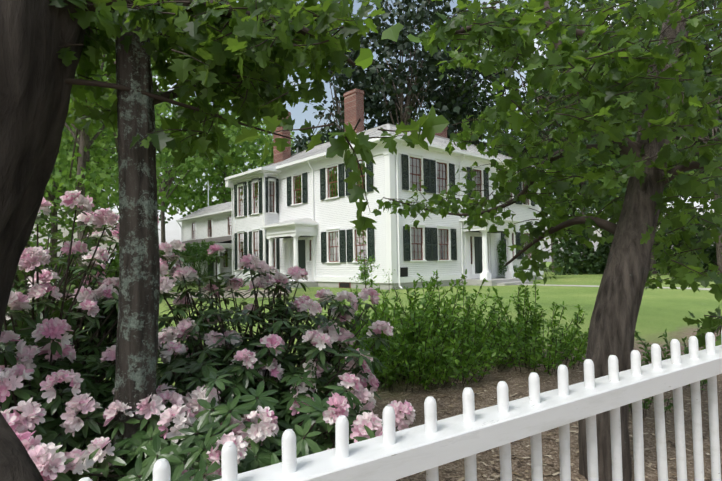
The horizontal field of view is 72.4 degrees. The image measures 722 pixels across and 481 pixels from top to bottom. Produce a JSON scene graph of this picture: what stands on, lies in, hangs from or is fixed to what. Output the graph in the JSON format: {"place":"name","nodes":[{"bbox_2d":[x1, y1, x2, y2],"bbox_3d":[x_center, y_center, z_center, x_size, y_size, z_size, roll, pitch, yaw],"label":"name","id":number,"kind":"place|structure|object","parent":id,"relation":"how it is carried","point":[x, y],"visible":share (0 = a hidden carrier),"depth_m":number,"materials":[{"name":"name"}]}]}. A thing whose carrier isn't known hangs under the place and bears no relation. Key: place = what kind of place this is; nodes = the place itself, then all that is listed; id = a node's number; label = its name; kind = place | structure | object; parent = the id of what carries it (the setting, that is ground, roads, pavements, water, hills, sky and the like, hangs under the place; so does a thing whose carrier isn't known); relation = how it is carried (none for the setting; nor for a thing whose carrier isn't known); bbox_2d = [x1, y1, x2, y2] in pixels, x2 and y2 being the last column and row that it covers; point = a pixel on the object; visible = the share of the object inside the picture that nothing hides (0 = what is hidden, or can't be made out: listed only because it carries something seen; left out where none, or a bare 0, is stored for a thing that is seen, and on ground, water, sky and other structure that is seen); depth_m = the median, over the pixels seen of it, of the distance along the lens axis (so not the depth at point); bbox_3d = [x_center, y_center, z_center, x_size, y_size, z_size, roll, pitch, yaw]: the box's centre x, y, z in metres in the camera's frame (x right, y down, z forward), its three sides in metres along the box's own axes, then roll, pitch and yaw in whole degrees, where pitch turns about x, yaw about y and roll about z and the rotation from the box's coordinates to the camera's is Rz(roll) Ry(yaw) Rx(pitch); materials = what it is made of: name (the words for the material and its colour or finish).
{"place":"outdoors","nodes":[
{"label":"outdoors","id":0,"kind":"place"},
{"bbox_2d":[30,289,293,299],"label":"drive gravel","id":1,"kind":"structure","parent":0,"point":[246,295],"depth_m":21.01,"materials":[{"name":"grey gravel"}]},
{"bbox_2d":[160,230,513,280],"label":"house columns","id":2,"kind":"structure","parent":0,"point":[484,253],"depth_m":26.47,"materials":[{"name":"white wood"}]},
{"bbox_2d":[273,88,447,162],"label":"house chimneys","id":3,"kind":"object","parent":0,"point":[353,106],"visible":0.35,"depth_m":30.23,"materials":[{"name":"red brick"}]},
{"bbox_2d":[183,154,539,276],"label":"house walls","id":4,"kind":"structure","parent":0,"point":[340,212],"depth_m":26.37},
{"bbox_2d":[178,126,511,219],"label":"house roof","id":5,"kind":"structure","parent":4,"relation":"on","point":[302,155],"depth_m":29.82,"materials":[{"name":"grey"}]},
{"bbox_2d":[208,237,482,275],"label":"house doors","id":6,"kind":"structure","parent":4,"relation":"in","point":[477,249],"depth_m":27.94,"materials":[{"name":"wood"}]},
{"bbox_2d":[192,157,530,287],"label":"house sashes","id":7,"kind":"object","parent":4,"relation":"in","point":[412,174],"visible":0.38,"depth_m":26.16,"materials":[{"name":"white wood"}]},
{"bbox_2d":[234,154,534,269],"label":"window shutters","id":8,"kind":"object","parent":4,"relation":"attached to","point":[431,245],"visible":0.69,"depth_m":25.94,"materials":[{"name":"black wood"}]},
{"bbox_2d":[193,148,529,268],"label":"window frames","id":9,"kind":"structure","parent":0,"point":[362,251],"depth_m":26.37,"materials":[{"name":"white wood"}]},
{"bbox_2d":[14,262,721,480],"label":"lawn","id":10,"kind":"structure","parent":0,"point":[661,311],"depth_m":6.88,"materials":[{"name":"green plant"}]},
{"bbox_2d":[0,412,43,480],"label":"tree stem","id":11,"kind":"object","parent":10,"relation":"on","point":[17,463],"visible":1,"depth_m":1.86,"materials":[{"name":"brown plant"}]},
{"bbox_2d":[0,0,85,334],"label":"tree trunk","id":12,"kind":"object","parent":10,"relation":"on","point":[35,88],"visible":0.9,"depth_m":2.59,"materials":[{"name":"brown plant"}]},
{"bbox_2d":[12,61,114,287],"bbox_3d":[-15.825,-4.723,21.531,10.892,14.510,12.203,1,-4,-42],"label":"tree","id":13,"kind":"object","parent":10,"relation":"on","point":[64,190],"depth_m":23.93,"materials":[{"name":"green plant"}]},
{"bbox_2d":[16,238,166,283],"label":"hedge leaves","id":14,"kind":"object","parent":10,"relation":"on","point":[115,262],"visible":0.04,"depth_m":40.49,"materials":[{"name":"green plant"}]},
{"bbox_2d":[20,64,166,289],"bbox_3d":[-20.095,-5.915,29.085,14.065,17.736,15.399,1,-4,-42],"label":"tree","id":15,"kind":"object","parent":10,"relation":"on","point":[107,146],"depth_m":29.85,"materials":[{"name":"green plant"}]},
{"bbox_2d":[20,105,170,284],"bbox_3d":[-16.934,-3.317,26.746,12.134,12.212,13.664,1,-4,-42],"label":"tree","id":16,"kind":"object","parent":10,"relation":"on","point":[69,222],"depth_m":26.75,"materials":[{"name":"green plant"}]},
{"bbox_2d":[0,190,194,451],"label":"rhododendron bush","id":17,"kind":"object","parent":10,"relation":"on","point":[48,432],"depth_m":3.43,"materials":[{"name":"pink plant"}]},
{"bbox_2d":[45,32,218,285],"bbox_3d":[-9.725,-4.437,17.098,10.382,13.300,11.045,1,-4,-42],"label":"tree","id":18,"kind":"object","parent":10,"relation":"on","point":[58,176],"depth_m":16.94,"materials":[{"name":"green plant"}]},
{"bbox_2d":[113,8,159,457],"bbox_3d":[-1.360,-0.054,2.983,0.275,4.001,0.358,0,-3,-22],"label":"tree trunk","id":19,"kind":"object","parent":10,"relation":"on","point":[138,318],"visible":0.81,"depth_m":2.85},
{"bbox_2d":[70,66,202,268],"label":"tree","id":20,"kind":"object","parent":10,"relation":"on","point":[168,157],"depth_m":41.35,"materials":[{"name":"green plant"}]},
{"bbox_2d":[71,113,204,223],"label":"tree","id":21,"kind":"object","parent":10,"relation":"on","point":[103,188],"depth_m":75.03,"materials":[{"name":"green plant"}]},
{"bbox_2d":[105,78,264,242],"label":"tree","id":22,"kind":"object","parent":10,"relation":"on","point":[235,153],"depth_m":55.14,"materials":[{"name":"green plant"}]},
{"bbox_2d":[167,250,215,285],"bbox_3d":[-10.856,1.779,31.853,3.656,2.269,2.779,-3,-3,33],"label":"pink bush","id":23,"kind":"object","parent":10,"relation":"on","point":[200,274],"depth_m":31.67,"materials":[{"name":"plant"}]},
{"bbox_2d":[27,244,415,480],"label":"rhododendron bush","id":24,"kind":"object","parent":10,"relation":"on","point":[140,449],"depth_m":3.31,"materials":[{"name":"plant"}]},
{"bbox_2d":[157,118,295,216],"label":"tree","id":25,"kind":"object","parent":10,"relation":"on","point":[198,199],"depth_m":57.92,"materials":[{"name":"green plant"}]},
{"bbox_2d":[196,121,326,201],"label":"tree","id":26,"kind":"object","parent":10,"relation":"on","point":[255,147],"depth_m":64.20,"materials":[{"name":"green plant"}]},
{"bbox_2d":[291,3,423,155],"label":"tree","id":27,"kind":"object","parent":10,"relation":"on","point":[380,109],"depth_m":53.31,"materials":[{"name":"green plant"}]},
{"bbox_2d":[175,134,543,288],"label":"house trim","id":28,"kind":"structure","parent":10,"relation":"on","point":[440,154],"depth_m":26.76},
{"bbox_2d":[182,235,233,245],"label":"porch roof","id":29,"kind":"structure","parent":28,"relation":"attached to","point":[222,239],"depth_m":34.85,"materials":[{"name":"grey"}]},
{"bbox_2d":[160,237,506,274],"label":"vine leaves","id":30,"kind":"object","parent":28,"relation":"attached to","point":[197,248],"visible":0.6,"depth_m":32.67,"materials":[{"name":"green plant"}]},
{"bbox_2d":[300,275,433,389],"bbox_3d":[-0.009,1.137,6.367,1.883,1.398,1.803,1,-4,-42],"label":"shrub","id":31,"kind":"object","parent":10,"relation":"on","point":[398,351],"depth_m":6.25,"materials":[{"name":"green plant"}]},
{"bbox_2d":[349,255,391,292],"bbox_3d":[0.443,1.342,20.522,1.934,1.709,0.966,-1,-3,-10],"label":"shrub","id":32,"kind":"object","parent":10,"relation":"on","point":[370,260],"depth_m":20.38,"materials":[{"name":"green plant"}]},
{"bbox_2d":[201,275,541,289],"bbox_3d":[-1.429,3.042,34.967,15.880,1.300,26.800,1,-4,-42],"label":"house foundation","id":33,"kind":"object","parent":10,"relation":"on","point":[500,281],"visible":0.15,"depth_m":25.50,"materials":[{"name":"grey stone"}]},
{"bbox_2d":[79,331,721,480],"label":"picket fence","id":34,"kind":"object","parent":10,"relation":"on","point":[431,445],"visible":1,"depth_m":2.03,"materials":[{"name":"paint"}]},
{"bbox_2d":[336,0,480,145],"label":"tree","id":35,"kind":"object","parent":10,"relation":"on","point":[430,69],"depth_m":49.21,"materials":[{"name":"green plant"}]},
{"bbox_2d":[339,269,532,391],"bbox_3d":[1.043,1.131,6.939,3.201,1.463,2.315,1,-4,-42],"label":"shrub","id":36,"kind":"object","parent":10,"relation":"on","point":[448,356],"depth_m":6.46,"materials":[{"name":"green plant"}]},
{"bbox_2d":[381,0,504,152],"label":"tree","id":37,"kind":"object","parent":10,"relation":"on","point":[470,71],"depth_m":57.66,"materials":[{"name":"green plant"}]},
{"bbox_2d":[296,345,721,480],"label":"mulch litter","id":38,"kind":"object","parent":10,"relation":"on","point":[512,456],"visible":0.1,"depth_m":4.81,"materials":[{"name":"brown wood"}]},
{"bbox_2d":[457,64,563,174],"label":"tree","id":39,"kind":"object","parent":10,"relation":"on","point":[486,92],"depth_m":57.94,"materials":[{"name":"green plant"}]},
{"bbox_2d":[457,276,588,375],"bbox_3d":[2.524,1.206,7.482,1.974,1.331,1.767,1,-4,-42],"label":"shrub","id":40,"kind":"object","parent":10,"relation":"on","point":[535,331],"depth_m":7.20,"materials":[{"name":"green plant"}]},
{"bbox_2d":[446,0,655,271],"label":"tree","id":41,"kind":"object","parent":10,"relation":"on","point":[467,88],"depth_m":49.96,"materials":[{"name":"green plant"}]},
{"bbox_2d":[494,26,677,260],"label":"tree","id":42,"kind":"object","parent":10,"relation":"on","point":[548,133],"depth_m":48.24,"materials":[{"name":"green plant"}]},
{"bbox_2d":[519,0,721,202],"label":"tree","id":43,"kind":"object","parent":10,"relation":"on","point":[576,4],"depth_m":47.02,"materials":[{"name":"green plant"}]},
{"bbox_2d":[544,127,703,222],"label":"tree","id":44,"kind":"object","parent":10,"relation":"on","point":[570,216],"depth_m":63.20,"materials":[{"name":"green plant"}]},
{"bbox_2d":[551,209,716,274],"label":"hedge leaves","id":45,"kind":"object","parent":10,"relation":"on","point":[594,262],"visible":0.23,"depth_m":41.24,"materials":[{"name":"green plant"}]},
{"bbox_2d":[578,0,690,480],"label":"tree trunk","id":46,"kind":"object","parent":10,"relation":"on","point":[613,320],"visible":0.67,"depth_m":3.76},
{"bbox_2d":[49,0,721,349],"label":"tree","id":47,"kind":"object","parent":46,"relation":"attached to","point":[231,58],"depth_m":3.28,"materials":[{"name":"green plant"}]},
{"bbox_2d":[355,0,594,69],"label":"tree leaves","id":48,"kind":"object","parent":47,"relation":"attached to","point":[364,60],"visible":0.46,"depth_m":9.43,"materials":[{"name":"green plant"}]},
{"bbox_2d":[556,0,721,196],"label":"tree","id":49,"kind":"object","parent":10,"relation":"on","point":[636,3],"depth_m":39.75,"materials":[{"name":"green plant"}]},
{"bbox_2d":[557,33,721,273],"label":"tree","id":50,"kind":"object","parent":10,"relation":"on","point":[599,208],"depth_m":38.63,"materials":[{"name":"green plant"}]},
{"bbox_2d":[580,29,721,274],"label":"tree","id":51,"kind":"object","parent":10,"relation":"on","point":[708,70],"depth_m":34.27,"materials":[{"name":"green plant"}]},
{"bbox_2d":[629,350,672,416],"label":"weeds","id":52,"kind":"object","parent":10,"relation":"on","point":[649,401],"depth_m":5.07,"materials":[{"name":"green plant"}]},
{"bbox_2d":[634,324,706,393],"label":"weeds","id":53,"kind":"object","parent":10,"relation":"on","point":[685,350],"depth_m":6.28,"materials":[{"name":"green plant"}]},
{"bbox_2d":[31,0,721,266],"label":"sky","id":54,"kind":"structure","parent":0,"point":[172,228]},
{"bbox_2d":[270,160,524,287],"bbox_3d":[-3.065,-3.189,30.849,10.970,11.784,25.520,7,-8,-71],"label":"house interior","id":55,"kind":"object","parent":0,"point":[403,271],"visible":0.04,"depth_m":25.54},
{"bbox_2d":[269,158,529,265],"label":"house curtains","id":56,"kind":"object","parent":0,"point":[418,238],"depth_m":25.46,"materials":[{"name":"white fabric"}]},
{"bbox_2d":[264,123,547,225],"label":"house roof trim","id":57,"kind":"structure","parent":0,"point":[310,220],"depth_m":27.77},
{"bbox_2d":[518,284,710,289],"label":"front path","id":58,"kind":"structure","parent":0,"point":[598,286],"depth_m":23.44,"materials":[{"name":"grey concrete"}]}
]}

